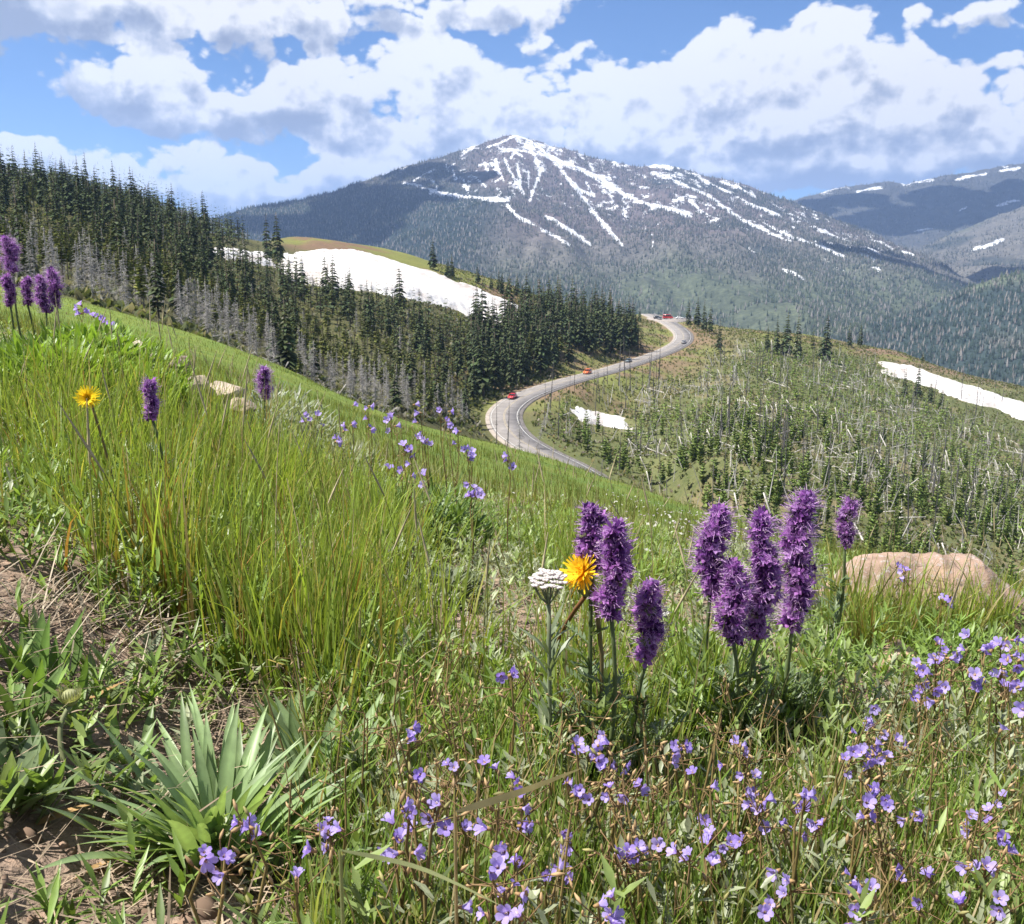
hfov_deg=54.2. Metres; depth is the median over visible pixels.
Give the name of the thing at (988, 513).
young pine
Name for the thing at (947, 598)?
lavender wildflower
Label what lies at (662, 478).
young pine
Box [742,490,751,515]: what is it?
young pine
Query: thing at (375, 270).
snow bank
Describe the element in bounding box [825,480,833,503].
young pine
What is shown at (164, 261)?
pine tree
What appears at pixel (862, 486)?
young pine
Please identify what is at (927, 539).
young pine
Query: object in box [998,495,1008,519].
young pine
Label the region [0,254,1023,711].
grass stalks
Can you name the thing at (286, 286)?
spruce tree
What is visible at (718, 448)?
young pine
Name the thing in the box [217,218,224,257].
spruce tree
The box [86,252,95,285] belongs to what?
dead tree
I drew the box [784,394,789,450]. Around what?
burnt tree
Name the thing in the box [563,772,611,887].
lavender wildflower
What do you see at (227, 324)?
dead tree
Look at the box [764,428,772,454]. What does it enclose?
young pine
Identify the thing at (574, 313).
spruce tree
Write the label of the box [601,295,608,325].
spruce tree
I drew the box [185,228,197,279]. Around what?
spruce tree
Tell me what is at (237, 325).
dead tree
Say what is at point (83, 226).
pine tree
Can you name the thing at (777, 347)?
spruce tree
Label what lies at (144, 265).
pine tree
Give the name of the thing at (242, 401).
stone
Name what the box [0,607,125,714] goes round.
broadleaf plant
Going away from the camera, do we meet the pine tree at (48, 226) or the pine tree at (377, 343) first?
the pine tree at (48, 226)
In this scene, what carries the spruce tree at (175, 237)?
on the ground at (14, 866)
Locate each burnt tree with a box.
[495,400,496,443]
[506,411,510,446]
[549,361,553,409]
[557,391,559,435]
[617,427,621,469]
[635,402,638,449]
[680,399,682,436]
[696,402,699,448]
[711,464,714,503]
[720,399,723,446]
[725,396,729,436]
[726,372,731,421]
[758,394,760,429]
[763,412,768,455]
[779,401,782,439]
[779,432,783,472]
[782,416,791,489]
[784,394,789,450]
[801,417,805,474]
[817,387,819,431]
[828,433,830,492]
[864,445,870,491]
[871,419,877,464]
[906,463,909,530]
[927,439,937,498]
[932,451,938,496]
[932,476,939,540]
[936,434,946,491]
[957,439,963,484]
[960,486,966,538]
[967,457,977,506]
[995,465,1005,523]
[1003,468,1010,511]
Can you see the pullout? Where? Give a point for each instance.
(673, 319)
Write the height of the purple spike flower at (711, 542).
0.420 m
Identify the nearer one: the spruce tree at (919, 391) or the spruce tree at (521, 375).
the spruce tree at (521, 375)
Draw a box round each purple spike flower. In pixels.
[0,232,23,344]
[0,271,20,328]
[18,275,34,334]
[30,274,55,336]
[42,266,64,324]
[133,374,188,511]
[248,363,277,441]
[543,498,638,778]
[562,507,649,801]
[616,575,687,770]
[654,497,743,737]
[692,552,768,761]
[714,498,801,745]
[750,484,829,736]
[814,494,863,650]
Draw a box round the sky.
[0,0,1023,217]
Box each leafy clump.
[0,316,195,381]
[0,330,135,404]
[87,358,197,410]
[362,484,449,544]
[393,470,500,561]
[616,694,723,764]
[742,664,857,753]
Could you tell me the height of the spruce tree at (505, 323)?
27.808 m
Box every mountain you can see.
[211,135,974,332]
[794,164,1023,249]
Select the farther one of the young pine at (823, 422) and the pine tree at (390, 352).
the young pine at (823, 422)
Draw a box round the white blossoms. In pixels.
[512,483,817,615]
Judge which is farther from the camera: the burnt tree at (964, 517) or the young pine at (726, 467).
the young pine at (726, 467)
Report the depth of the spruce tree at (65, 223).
207.39 m
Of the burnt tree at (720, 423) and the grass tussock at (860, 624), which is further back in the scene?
the burnt tree at (720, 423)
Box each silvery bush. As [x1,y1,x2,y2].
[229,381,347,455]
[296,433,397,482]
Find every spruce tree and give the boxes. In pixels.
[0,153,11,196]
[0,168,10,208]
[0,189,8,226]
[9,185,18,217]
[10,151,19,188]
[12,189,34,274]
[15,181,29,221]
[17,168,32,212]
[22,152,33,195]
[24,221,37,268]
[31,153,37,187]
[34,143,40,184]
[35,157,49,203]
[39,152,50,194]
[50,178,62,221]
[50,190,61,232]
[52,161,63,206]
[57,160,67,190]
[59,159,66,184]
[59,160,73,198]
[61,166,74,214]
[61,209,69,246]
[67,169,76,201]
[71,184,87,226]
[73,162,81,194]
[78,171,90,211]
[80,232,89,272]
[81,184,89,218]
[82,154,89,189]
[84,179,98,223]
[89,176,102,217]
[89,187,99,229]
[92,209,107,278]
[93,167,101,210]
[96,204,104,236]
[100,202,110,243]
[101,184,113,222]
[108,160,116,205]
[109,197,131,272]
[114,188,125,230]
[116,178,127,215]
[122,205,132,247]
[125,167,137,206]
[127,189,136,222]
[127,220,137,257]
[128,207,136,239]
[130,173,137,194]
[132,184,140,218]
[134,225,147,274]
[135,214,143,249]
[136,192,143,221]
[136,219,146,264]
[140,183,153,233]
[141,197,152,248]
[145,185,155,222]
[146,236,168,317]
[147,217,159,265]
[153,214,165,254]
[153,243,165,296]
[155,227,162,265]
[157,204,165,237]
[157,252,166,286]
[164,201,173,242]
[166,194,175,227]
[168,245,189,311]
[169,186,178,222]
[169,221,178,259]
[173,213,181,247]
[176,202,183,236]
[176,229,183,264]
[177,218,191,282]
[179,210,186,245]
[182,222,188,257]
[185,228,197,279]
[187,209,198,255]
[188,204,198,242]
[195,242,208,287]
[196,219,205,259]
[197,235,210,278]
[198,191,211,233]
[202,215,215,259]
[205,236,215,281]
[214,240,223,277]
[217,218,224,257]
[219,256,224,293]
[221,257,238,304]
[223,268,230,299]
[224,276,235,316]
[228,260,238,301]
[238,264,247,296]
[240,255,247,285]
[241,245,248,280]
[242,270,254,316]
[246,256,255,295]
[248,256,256,295]
[255,281,261,319]
[260,284,272,339]
[262,217,274,258]
[262,267,270,305]
[266,300,281,360]
[267,284,272,311]
[268,284,282,344]
[271,216,285,259]
[274,295,300,372]
[276,257,291,305]
[286,253,294,293]
[287,283,298,322]
[290,291,302,335]
[291,297,301,352]
[295,256,309,297]
[307,327,320,376]
[319,251,329,295]
[322,264,330,300]
[327,255,340,301]
[328,264,338,309]
[340,274,350,317]
[347,272,355,308]
[361,280,375,321]
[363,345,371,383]
[365,296,378,337]
[368,283,375,312]
[383,296,392,339]
[389,363,401,406]
[390,330,401,375]
[391,294,398,335]
[393,269,407,309]
[406,335,418,389]
[412,312,425,352]
[415,294,424,334]
[421,312,433,355]
[424,370,434,412]
[427,237,437,267]
[431,360,444,406]
[433,309,447,354]
[439,360,448,397]
[440,342,451,379]
[444,257,450,276]
[450,258,454,276]
[451,317,461,355]
[452,329,461,369]
[454,340,464,375]
[461,371,468,412]
[461,377,470,418]
[463,317,470,360]
[465,291,479,343]
[466,308,470,342]
[466,317,476,369]
[466,326,484,379]
[467,335,476,384]
[467,357,480,397]
[471,323,493,396]
[473,283,479,313]
[474,290,484,328]
[475,263,480,282]
[475,307,481,340]
[479,275,490,324]
[479,294,488,336]
[480,320,487,351]
[481,332,490,366]
[483,306,492,349]
[484,343,490,382]
[486,299,491,330]
[487,300,498,337]
[487,315,498,372]
[487,329,504,389]
[489,274,493,288]
[489,305,500,352]
[496,273,501,289]
[496,313,510,367]
[497,292,508,331]
[498,273,504,292]
[498,345,504,388]
[499,332,509,381]
[500,309,512,343]
[501,300,507,341]
[504,341,510,375]
[505,279,513,316]
[505,344,516,386]
[507,307,521,368]
[510,295,519,320]
[511,303,521,350]
[511,325,519,378]
[514,276,520,295]
[516,333,527,383]
[517,302,528,352]
[517,304,522,330]
[518,285,523,302]
[518,295,529,330]
[518,328,532,371]
[521,274,531,314]
[521,296,531,339]
[521,339,530,376]
[527,299,531,327]
[529,298,536,339]
[530,296,536,329]
[531,285,535,303]
[531,323,544,367]
[532,318,539,354]
[532,320,550,373]
[534,280,545,317]
[535,301,540,335]
[536,293,544,325]
[537,298,544,335]
[541,313,552,365]
[542,280,553,302]
[543,287,551,328]
[544,288,555,327]
[546,313,550,340]
[547,308,556,349]
[550,323,558,365]
[552,285,556,322]
[552,299,564,353]
[552,325,560,364]
[553,295,564,323]
[557,298,566,337]
[559,280,565,311]
[564,298,571,327]
[564,327,575,365]
[565,298,575,346]
[569,278,578,312]
[571,293,577,322]
[571,299,577,334]
[573,305,580,346]
[574,305,584,347]
[578,295,586,328]
[580,299,586,340]
[581,284,587,314]
[583,303,597,355]
[584,305,596,349]
[588,289,597,317]
[591,283,598,310]
[593,293,597,330]
[593,295,603,347]
[598,291,605,314]
[599,294,605,337]
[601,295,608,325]
[602,292,614,338]
[603,299,616,337]
[604,297,617,356]
[612,301,620,346]
[615,305,625,351]
[617,301,629,352]
[623,303,628,343]
[625,296,632,327]
[627,301,638,346]
[630,312,637,341]
[685,299,691,324]
[693,302,700,325]
[700,304,707,329]
[707,309,713,333]
[714,326,723,350]
[764,322,770,351]
[773,320,781,353]
[778,310,793,355]
[792,319,802,357]
[817,315,832,361]
[846,323,851,346]
[857,322,862,345]
[900,370,907,396]
[913,365,922,398]
[927,382,933,402]
[938,388,944,407]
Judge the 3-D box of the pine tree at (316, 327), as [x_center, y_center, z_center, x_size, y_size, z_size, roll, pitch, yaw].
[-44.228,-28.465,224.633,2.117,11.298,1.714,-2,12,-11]
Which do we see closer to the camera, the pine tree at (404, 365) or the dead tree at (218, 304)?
the dead tree at (218, 304)
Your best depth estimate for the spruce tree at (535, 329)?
352.83 m
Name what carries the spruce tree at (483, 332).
on the ground at (14, 866)
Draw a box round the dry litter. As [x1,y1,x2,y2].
[0,407,1022,923]
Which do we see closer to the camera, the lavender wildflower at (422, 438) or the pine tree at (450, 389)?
the lavender wildflower at (422, 438)
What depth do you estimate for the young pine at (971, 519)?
204.17 m
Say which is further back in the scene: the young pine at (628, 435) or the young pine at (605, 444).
the young pine at (628, 435)
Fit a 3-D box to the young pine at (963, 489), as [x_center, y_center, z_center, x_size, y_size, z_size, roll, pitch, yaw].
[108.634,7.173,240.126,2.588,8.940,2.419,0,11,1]
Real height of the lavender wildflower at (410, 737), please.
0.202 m
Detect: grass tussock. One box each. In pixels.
[0,402,279,645]
[156,488,372,686]
[162,492,427,715]
[639,577,798,750]
[817,580,909,667]
[913,564,1023,656]
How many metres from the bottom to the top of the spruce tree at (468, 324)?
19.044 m
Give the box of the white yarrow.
[515,568,578,766]
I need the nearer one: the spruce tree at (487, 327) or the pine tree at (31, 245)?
the pine tree at (31, 245)
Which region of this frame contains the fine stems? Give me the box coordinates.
[229,605,1023,923]
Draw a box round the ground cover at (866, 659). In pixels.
[0,309,1023,923]
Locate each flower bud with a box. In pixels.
[57,683,81,790]
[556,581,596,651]
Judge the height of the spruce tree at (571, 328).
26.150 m
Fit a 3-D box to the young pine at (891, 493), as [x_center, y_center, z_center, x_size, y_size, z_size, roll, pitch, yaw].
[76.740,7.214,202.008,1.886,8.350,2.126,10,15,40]
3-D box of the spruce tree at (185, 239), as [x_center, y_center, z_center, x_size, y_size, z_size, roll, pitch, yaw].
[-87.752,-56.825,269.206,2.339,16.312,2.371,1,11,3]
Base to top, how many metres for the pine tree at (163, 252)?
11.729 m
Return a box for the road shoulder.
[485,314,693,478]
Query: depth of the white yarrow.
1.21 m
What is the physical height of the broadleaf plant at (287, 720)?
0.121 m
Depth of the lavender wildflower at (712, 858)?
0.91 m
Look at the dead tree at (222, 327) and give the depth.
137.93 m
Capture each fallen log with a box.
[734,493,740,518]
[763,492,778,522]
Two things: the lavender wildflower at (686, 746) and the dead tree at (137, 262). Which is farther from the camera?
the dead tree at (137, 262)
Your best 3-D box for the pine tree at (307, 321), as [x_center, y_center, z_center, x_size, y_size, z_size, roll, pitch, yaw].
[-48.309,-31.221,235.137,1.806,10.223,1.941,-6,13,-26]
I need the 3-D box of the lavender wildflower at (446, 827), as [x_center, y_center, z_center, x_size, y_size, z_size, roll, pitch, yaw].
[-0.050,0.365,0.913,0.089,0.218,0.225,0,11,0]
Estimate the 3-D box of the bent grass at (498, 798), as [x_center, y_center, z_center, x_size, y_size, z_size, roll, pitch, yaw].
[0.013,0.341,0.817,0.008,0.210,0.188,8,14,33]
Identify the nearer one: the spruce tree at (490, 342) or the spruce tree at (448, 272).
the spruce tree at (490, 342)
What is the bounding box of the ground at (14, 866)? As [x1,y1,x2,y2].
[0,188,1023,923]
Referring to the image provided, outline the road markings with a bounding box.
[491,314,690,474]
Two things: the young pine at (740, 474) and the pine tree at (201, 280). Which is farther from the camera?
the young pine at (740, 474)
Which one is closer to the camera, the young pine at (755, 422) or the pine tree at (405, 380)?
the pine tree at (405, 380)
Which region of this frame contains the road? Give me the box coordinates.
[489,314,691,477]
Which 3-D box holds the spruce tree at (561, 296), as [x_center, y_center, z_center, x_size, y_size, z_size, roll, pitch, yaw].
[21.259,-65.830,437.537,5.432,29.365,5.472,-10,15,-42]
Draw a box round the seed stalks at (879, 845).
[239,614,1023,923]
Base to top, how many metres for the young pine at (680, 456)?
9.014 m
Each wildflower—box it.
[66,301,89,344]
[90,312,107,335]
[133,338,168,369]
[185,826,254,923]
[205,799,295,923]
[245,839,335,923]
[286,802,374,923]
[300,410,327,465]
[332,401,357,494]
[351,809,460,923]
[363,400,377,502]
[371,720,458,878]
[381,412,408,491]
[385,461,426,535]
[398,440,421,506]
[399,762,504,923]
[407,401,434,500]
[413,738,499,918]
[426,405,453,506]
[443,421,464,530]
[451,441,475,540]
[458,885,542,923]
[459,840,564,923]
[460,481,487,569]
[473,664,552,811]
[484,764,581,921]
[495,449,519,566]
[527,847,593,923]
[533,810,597,921]
[557,724,638,884]
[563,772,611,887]
[574,888,625,923]
[578,748,666,904]
[582,819,683,923]
[656,820,728,923]
[657,739,717,847]
[665,806,759,920]
[685,760,776,909]
[704,726,781,903]
[753,818,828,916]
[756,867,831,923]
[757,771,844,923]
[823,776,894,909]
[825,845,923,923]
[827,727,912,855]
[839,736,893,867]
[852,704,924,784]
[861,784,952,902]
[878,851,949,923]
[884,561,914,633]
[896,636,965,754]
[898,680,949,772]
[918,593,953,664]
[930,628,1000,757]
[946,789,1020,894]
[947,829,1023,923]
[948,885,1023,923]
[959,701,1023,828]
[969,668,1023,763]
[973,635,1023,742]
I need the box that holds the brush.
[437,263,1023,589]
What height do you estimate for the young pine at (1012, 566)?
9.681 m
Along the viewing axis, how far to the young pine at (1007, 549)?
193.19 m
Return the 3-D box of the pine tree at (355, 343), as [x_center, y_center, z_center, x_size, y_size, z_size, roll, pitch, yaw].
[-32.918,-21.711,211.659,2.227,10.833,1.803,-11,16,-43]
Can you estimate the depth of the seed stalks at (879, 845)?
1.06 m
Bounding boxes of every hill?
[3,168,252,239]
[809,270,1023,385]
[915,206,1023,283]
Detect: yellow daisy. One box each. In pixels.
[72,385,115,501]
[559,551,603,738]
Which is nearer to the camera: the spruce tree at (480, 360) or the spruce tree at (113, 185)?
the spruce tree at (480, 360)
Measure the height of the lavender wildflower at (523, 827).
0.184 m
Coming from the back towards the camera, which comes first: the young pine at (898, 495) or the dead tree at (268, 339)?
the young pine at (898, 495)
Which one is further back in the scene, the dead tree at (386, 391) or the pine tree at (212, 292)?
the pine tree at (212, 292)
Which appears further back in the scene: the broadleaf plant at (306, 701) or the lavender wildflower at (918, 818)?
the broadleaf plant at (306, 701)
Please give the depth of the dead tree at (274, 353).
143.88 m
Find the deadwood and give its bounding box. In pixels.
[538,338,1023,582]
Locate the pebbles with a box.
[0,480,1022,923]
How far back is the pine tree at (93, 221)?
233.74 m
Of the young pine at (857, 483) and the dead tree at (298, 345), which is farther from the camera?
the young pine at (857, 483)
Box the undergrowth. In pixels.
[0,184,560,431]
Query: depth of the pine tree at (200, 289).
169.29 m
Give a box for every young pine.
[575,422,581,441]
[581,419,587,440]
[582,426,591,452]
[583,411,590,430]
[584,424,591,444]
[596,412,600,431]
[599,435,608,458]
[605,442,612,463]
[618,446,626,469]
[621,442,629,460]
[625,424,631,444]
[626,458,630,473]
[635,439,641,464]
[646,464,651,484]
[658,460,665,482]
[659,416,663,434]
[665,456,672,476]
[675,447,680,465]
[677,444,684,467]
[681,446,690,470]
[688,433,697,458]
[690,437,696,460]
[693,418,701,442]
[696,434,706,456]
[697,437,703,462]
[698,455,706,483]
[701,481,708,503]
[702,488,711,509]
[703,425,707,444]
[706,431,714,456]
[708,483,711,500]
[710,402,715,419]
[711,459,718,480]
[713,426,721,449]
[713,469,721,496]
[714,414,720,433]
[714,436,721,455]
[718,478,723,500]
[719,412,725,431]
[720,482,728,503]
[722,459,728,476]
[722,468,730,491]
[728,413,734,431]
[729,461,738,488]
[731,424,737,444]
[731,485,739,504]
[732,395,739,415]
[733,427,740,452]
[736,442,742,463]
[738,411,744,431]
[738,439,744,459]
[738,466,745,483]
[741,410,747,431]
[741,417,747,440]
[741,422,751,449]
[741,442,751,465]
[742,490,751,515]
[743,502,750,523]
[744,407,751,427]
[745,472,751,495]
[750,415,756,433]
[751,479,760,509]
[753,416,758,442]
[755,428,762,449]
[756,435,762,454]
[756,443,762,462]
[758,471,765,502]
[759,452,767,472]
[760,411,767,431]
[760,426,766,444]
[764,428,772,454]
[765,466,775,500]
[766,421,773,443]
[767,460,776,493]
[770,487,778,526]
[771,432,778,454]
[771,444,779,470]
[771,473,782,504]
[772,467,786,495]
[774,410,784,431]
[775,509,782,529]
[777,441,784,465]
[783,444,789,465]
[786,405,793,426]
[787,450,795,477]
[787,485,798,512]
[788,433,792,458]
[788,471,798,502]
[789,420,798,439]
[794,426,801,445]
[796,461,808,488]
[797,460,804,490]
[798,469,809,491]
[800,417,805,438]
[804,447,812,468]
[807,507,820,530]
[813,497,823,528]
[820,405,827,427]
[821,455,832,478]
[821,462,827,482]
[821,464,826,484]
[821,520,826,539]
[822,428,831,448]
[824,501,830,522]
[824,519,833,541]
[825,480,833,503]
[825,526,832,545]
[834,464,841,484]
[835,478,841,500]
[842,463,850,489]
[852,430,860,451]
[852,462,861,490]
[852,529,861,552]
[853,447,861,471]
[854,434,859,454]
[855,480,866,505]
[857,474,865,500]
[860,453,866,477]
[862,515,874,546]
[864,490,872,512]
[864,525,871,552]
[865,533,873,553]
[868,486,882,519]
[868,507,878,534]
[872,514,879,549]
[873,447,880,472]
[873,476,883,500]
[874,467,885,495]
[878,523,894,551]
[879,423,886,442]
[879,455,885,473]
[880,531,887,552]
[882,462,888,486]
[888,479,896,504]
[888,506,899,543]
[890,490,898,511]
[891,463,897,481]
[893,475,901,501]
[895,522,903,550]
[895,527,900,548]
[897,498,904,528]
[899,478,904,501]
[900,533,909,551]
[904,479,912,509]
[908,532,913,550]
[909,458,917,481]
[910,483,914,502]
[910,539,917,553]
[914,486,921,508]
[915,471,928,495]
[915,522,924,551]
[916,467,921,490]
[917,478,925,501]
[918,501,925,520]
[918,535,927,552]
[919,446,926,467]
[919,484,926,509]
[920,434,929,451]
[921,528,933,551]
[923,486,929,507]
[931,484,939,510]
[932,518,941,543]
[937,442,941,461]
[939,471,944,492]
[941,497,948,519]
[942,501,953,525]
[948,442,954,459]
[949,477,955,498]
[954,493,963,522]
[957,540,966,552]
[958,474,969,498]
[960,448,969,467]
[961,491,967,516]
[961,538,969,553]
[963,503,975,530]
[963,508,970,531]
[964,474,970,493]
[971,460,978,479]
[974,473,982,497]
[974,485,979,505]
[974,499,979,519]
[977,505,986,530]
[978,523,984,545]
[979,513,987,538]
[984,502,990,525]
[985,498,993,516]
[988,504,993,522]
[988,511,997,538]
[989,479,994,500]
[994,484,1000,504]
[995,517,1003,546]
[998,477,1004,492]
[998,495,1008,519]
[1000,482,1005,501]
[1001,513,1011,537]
[1001,514,1010,542]
[1002,504,1012,528]
[1004,555,1017,585]
[1005,532,1012,553]
[1007,481,1014,505]
[1008,538,1014,557]
[1009,520,1019,541]
[1012,497,1020,523]
[1014,471,1020,491]
[1015,461,1020,478]
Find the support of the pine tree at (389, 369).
on the ground at (14, 866)
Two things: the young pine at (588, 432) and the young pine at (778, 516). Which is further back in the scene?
the young pine at (588, 432)
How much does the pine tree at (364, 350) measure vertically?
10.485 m
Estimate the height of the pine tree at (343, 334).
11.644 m
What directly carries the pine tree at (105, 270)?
on the ground at (14, 866)
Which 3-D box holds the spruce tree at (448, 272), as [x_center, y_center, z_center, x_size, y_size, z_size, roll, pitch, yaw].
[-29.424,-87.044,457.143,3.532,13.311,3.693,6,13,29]
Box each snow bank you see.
[213,247,275,267]
[278,249,518,322]
[570,406,632,429]
[878,361,1023,419]
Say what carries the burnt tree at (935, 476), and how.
on the ground at (14, 866)
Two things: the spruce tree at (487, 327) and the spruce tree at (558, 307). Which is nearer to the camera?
the spruce tree at (487, 327)
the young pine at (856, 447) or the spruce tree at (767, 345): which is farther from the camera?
the spruce tree at (767, 345)
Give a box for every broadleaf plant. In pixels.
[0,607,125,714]
[0,663,64,731]
[0,709,138,813]
[0,715,92,828]
[31,604,263,763]
[33,684,383,914]
[54,704,164,783]
[126,624,189,681]
[245,692,419,808]
[249,677,322,750]
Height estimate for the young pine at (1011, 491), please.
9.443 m
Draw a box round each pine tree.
[0,215,12,273]
[0,216,5,263]
[8,213,17,239]
[11,205,20,224]
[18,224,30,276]
[23,218,36,276]
[24,192,30,214]
[28,174,36,201]
[29,180,36,209]
[36,230,46,275]
[45,216,52,235]
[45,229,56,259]
[53,220,58,242]
[53,222,64,256]
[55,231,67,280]
[62,224,72,278]
[65,226,72,262]
[67,239,74,278]
[70,229,77,254]
[72,240,79,271]
[74,218,81,244]
[74,230,81,263]
[79,216,84,232]
[80,245,88,283]
[81,220,89,246]
[88,222,94,246]
[90,209,96,237]
[97,216,104,236]
[101,235,111,275]
[101,257,110,290]
[104,223,109,247]
[107,232,114,276]
[110,243,118,283]
[111,249,123,298]
[112,247,125,283]
[119,243,129,281]
[124,255,133,287]
[127,253,135,288]
[128,246,136,267]
[129,260,136,300]
[131,234,137,253]
[133,254,146,304]
[134,239,142,262]
[134,255,148,308]
[141,241,147,264]
[141,253,148,275]
[146,244,153,277]
[161,239,168,260]
[162,248,169,274]
[163,221,169,246]
[163,256,172,289]
[166,277,171,309]
[169,261,179,305]
[174,263,182,283]
[183,267,192,298]
[186,252,190,271]
[198,271,204,309]
[198,287,203,304]
[202,279,211,310]
[207,270,215,296]
[209,270,216,299]
[211,301,219,333]
[216,292,223,325]
[217,278,222,302]
[221,288,226,317]
[225,281,235,310]
[227,296,235,330]
[235,252,241,279]
[238,282,245,318]
[239,293,247,325]
[243,316,248,344]
[245,302,251,330]
[247,306,252,329]
[249,296,258,327]
[251,322,255,350]
[252,295,257,323]
[255,313,262,348]
[255,318,263,352]
[259,299,265,317]
[259,311,264,340]
[264,304,269,328]
[275,326,284,349]
[286,314,294,337]
[295,323,305,359]
[295,350,303,374]
[300,323,308,357]
[304,310,309,327]
[306,307,311,330]
[309,324,320,349]
[310,311,318,333]
[314,315,320,342]
[314,339,321,361]
[319,330,326,360]
[320,333,326,369]
[324,306,330,330]
[324,320,332,344]
[324,340,334,375]
[325,342,333,383]
[332,338,338,364]
[335,338,339,368]
[337,339,346,374]
[341,323,347,352]
[344,330,350,352]
[344,343,354,375]
[347,295,355,324]
[350,342,358,382]
[351,334,360,369]
[353,345,359,373]
[358,319,365,350]
[361,336,367,364]
[364,318,368,345]
[364,353,369,388]
[368,331,373,358]
[370,355,378,375]
[373,326,381,350]
[376,342,383,368]
[376,359,385,397]
[383,332,389,356]
[384,357,390,384]
[386,338,392,366]
[387,355,392,378]
[391,330,395,351]
[395,351,400,373]
[399,342,405,362]
[400,360,406,377]
[402,367,409,401]
[409,313,415,337]
[414,374,422,398]
[415,381,422,409]
[418,359,427,377]
[423,349,430,368]
[427,383,434,415]
[431,352,437,372]
[433,335,441,361]
[434,396,438,412]
[442,387,448,405]
[447,379,452,402]
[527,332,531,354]
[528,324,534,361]
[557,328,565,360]
[809,330,815,356]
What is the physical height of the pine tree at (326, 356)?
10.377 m
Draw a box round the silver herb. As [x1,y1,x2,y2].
[410,563,491,611]
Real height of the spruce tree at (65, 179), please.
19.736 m
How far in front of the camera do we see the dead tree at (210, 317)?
139.42 m
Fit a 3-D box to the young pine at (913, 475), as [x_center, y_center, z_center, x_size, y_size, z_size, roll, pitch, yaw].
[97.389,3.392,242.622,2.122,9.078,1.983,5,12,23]
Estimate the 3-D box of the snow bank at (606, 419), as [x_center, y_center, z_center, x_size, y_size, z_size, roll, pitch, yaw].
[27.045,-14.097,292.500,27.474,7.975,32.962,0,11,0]
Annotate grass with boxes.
[0,283,1023,589]
[0,307,1023,919]
[338,849,499,923]
[453,768,581,923]
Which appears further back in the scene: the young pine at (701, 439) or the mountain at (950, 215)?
the mountain at (950, 215)
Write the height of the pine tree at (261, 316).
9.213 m
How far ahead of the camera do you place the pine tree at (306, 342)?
196.36 m
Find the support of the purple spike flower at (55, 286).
on the ground at (14, 866)
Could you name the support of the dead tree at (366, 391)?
on the ground at (14, 866)
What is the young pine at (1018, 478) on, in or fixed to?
on the ground at (14, 866)
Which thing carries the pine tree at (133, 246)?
on the ground at (14, 866)
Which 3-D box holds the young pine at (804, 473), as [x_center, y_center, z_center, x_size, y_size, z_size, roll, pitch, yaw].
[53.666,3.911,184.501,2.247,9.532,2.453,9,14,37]
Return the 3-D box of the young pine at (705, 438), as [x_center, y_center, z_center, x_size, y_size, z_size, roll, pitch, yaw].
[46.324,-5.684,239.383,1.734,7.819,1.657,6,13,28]
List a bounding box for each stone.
[169,356,190,369]
[184,375,208,391]
[203,381,244,403]
[230,398,256,414]
[870,637,917,676]
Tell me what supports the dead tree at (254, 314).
on the ground at (14, 866)
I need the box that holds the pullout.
[646,317,693,322]
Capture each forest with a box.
[0,152,643,415]
[7,166,254,239]
[209,135,978,333]
[548,337,1023,580]
[799,163,1023,248]
[802,267,1023,385]
[910,204,1023,281]
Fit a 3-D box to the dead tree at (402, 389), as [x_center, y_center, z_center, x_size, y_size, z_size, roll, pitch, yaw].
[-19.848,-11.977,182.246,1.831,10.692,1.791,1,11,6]
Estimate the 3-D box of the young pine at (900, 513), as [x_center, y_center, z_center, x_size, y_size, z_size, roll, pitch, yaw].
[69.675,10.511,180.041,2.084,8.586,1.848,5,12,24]
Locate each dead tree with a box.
[24,233,39,282]
[24,242,34,277]
[28,221,37,261]
[34,235,38,263]
[40,228,50,276]
[44,234,59,275]
[45,230,57,268]
[52,247,66,287]
[60,247,67,279]
[70,245,87,290]
[71,257,83,288]
[73,234,89,287]
[75,246,84,285]
[82,227,87,271]
[83,237,99,294]
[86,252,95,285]
[88,246,99,286]
[94,245,101,278]
[96,262,106,300]
[98,251,107,288]
[101,257,114,296]
[102,262,116,297]
[106,245,114,287]
[109,255,119,294]
[115,266,128,302]
[116,252,131,304]
[123,269,132,303]
[132,245,145,290]
[158,276,167,314]
[173,271,186,323]
[173,286,182,319]
[174,291,187,324]
[181,282,189,318]
[181,288,188,317]
[184,278,197,322]
[189,278,195,312]
[191,279,200,322]
[194,278,204,320]
[196,294,202,326]
[198,284,210,331]
[202,285,214,335]
[202,302,213,331]
[204,293,216,336]
[212,286,221,330]
[214,284,225,324]
[217,306,227,341]
[222,293,231,332]
[224,293,235,339]
[224,307,232,344]
[230,305,236,333]
[232,304,243,342]
[244,303,251,345]
[245,314,255,354]
[246,323,253,350]
[251,308,260,350]
[252,324,259,353]
[261,317,273,360]
[266,318,281,362]
[273,325,278,363]
[295,330,302,363]
[300,331,308,372]
[303,335,308,366]
[307,343,315,378]
[309,343,322,380]
[323,354,334,388]
[328,358,335,388]
[330,365,337,385]
[335,353,340,377]
[339,357,346,386]
[344,360,356,398]
[345,356,354,391]
[347,360,354,397]
[351,361,358,391]
[354,311,358,333]
[357,355,365,391]
[357,361,365,397]
[361,374,370,404]
[366,360,373,390]
[369,361,378,399]
[371,372,380,400]
[381,369,388,411]
[384,372,391,402]
[384,376,389,404]
[395,363,399,392]
[399,326,402,347]
[399,360,405,393]
[400,368,405,406]
[403,379,411,412]
[404,376,411,404]
[421,382,427,414]
[442,386,450,415]
[449,375,454,407]
[459,401,464,420]
[514,410,524,449]
[534,418,544,446]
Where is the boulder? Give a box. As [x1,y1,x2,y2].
[820,552,1023,636]
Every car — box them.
[507,393,516,398]
[583,368,591,373]
[662,314,672,318]
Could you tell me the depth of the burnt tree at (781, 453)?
199.28 m

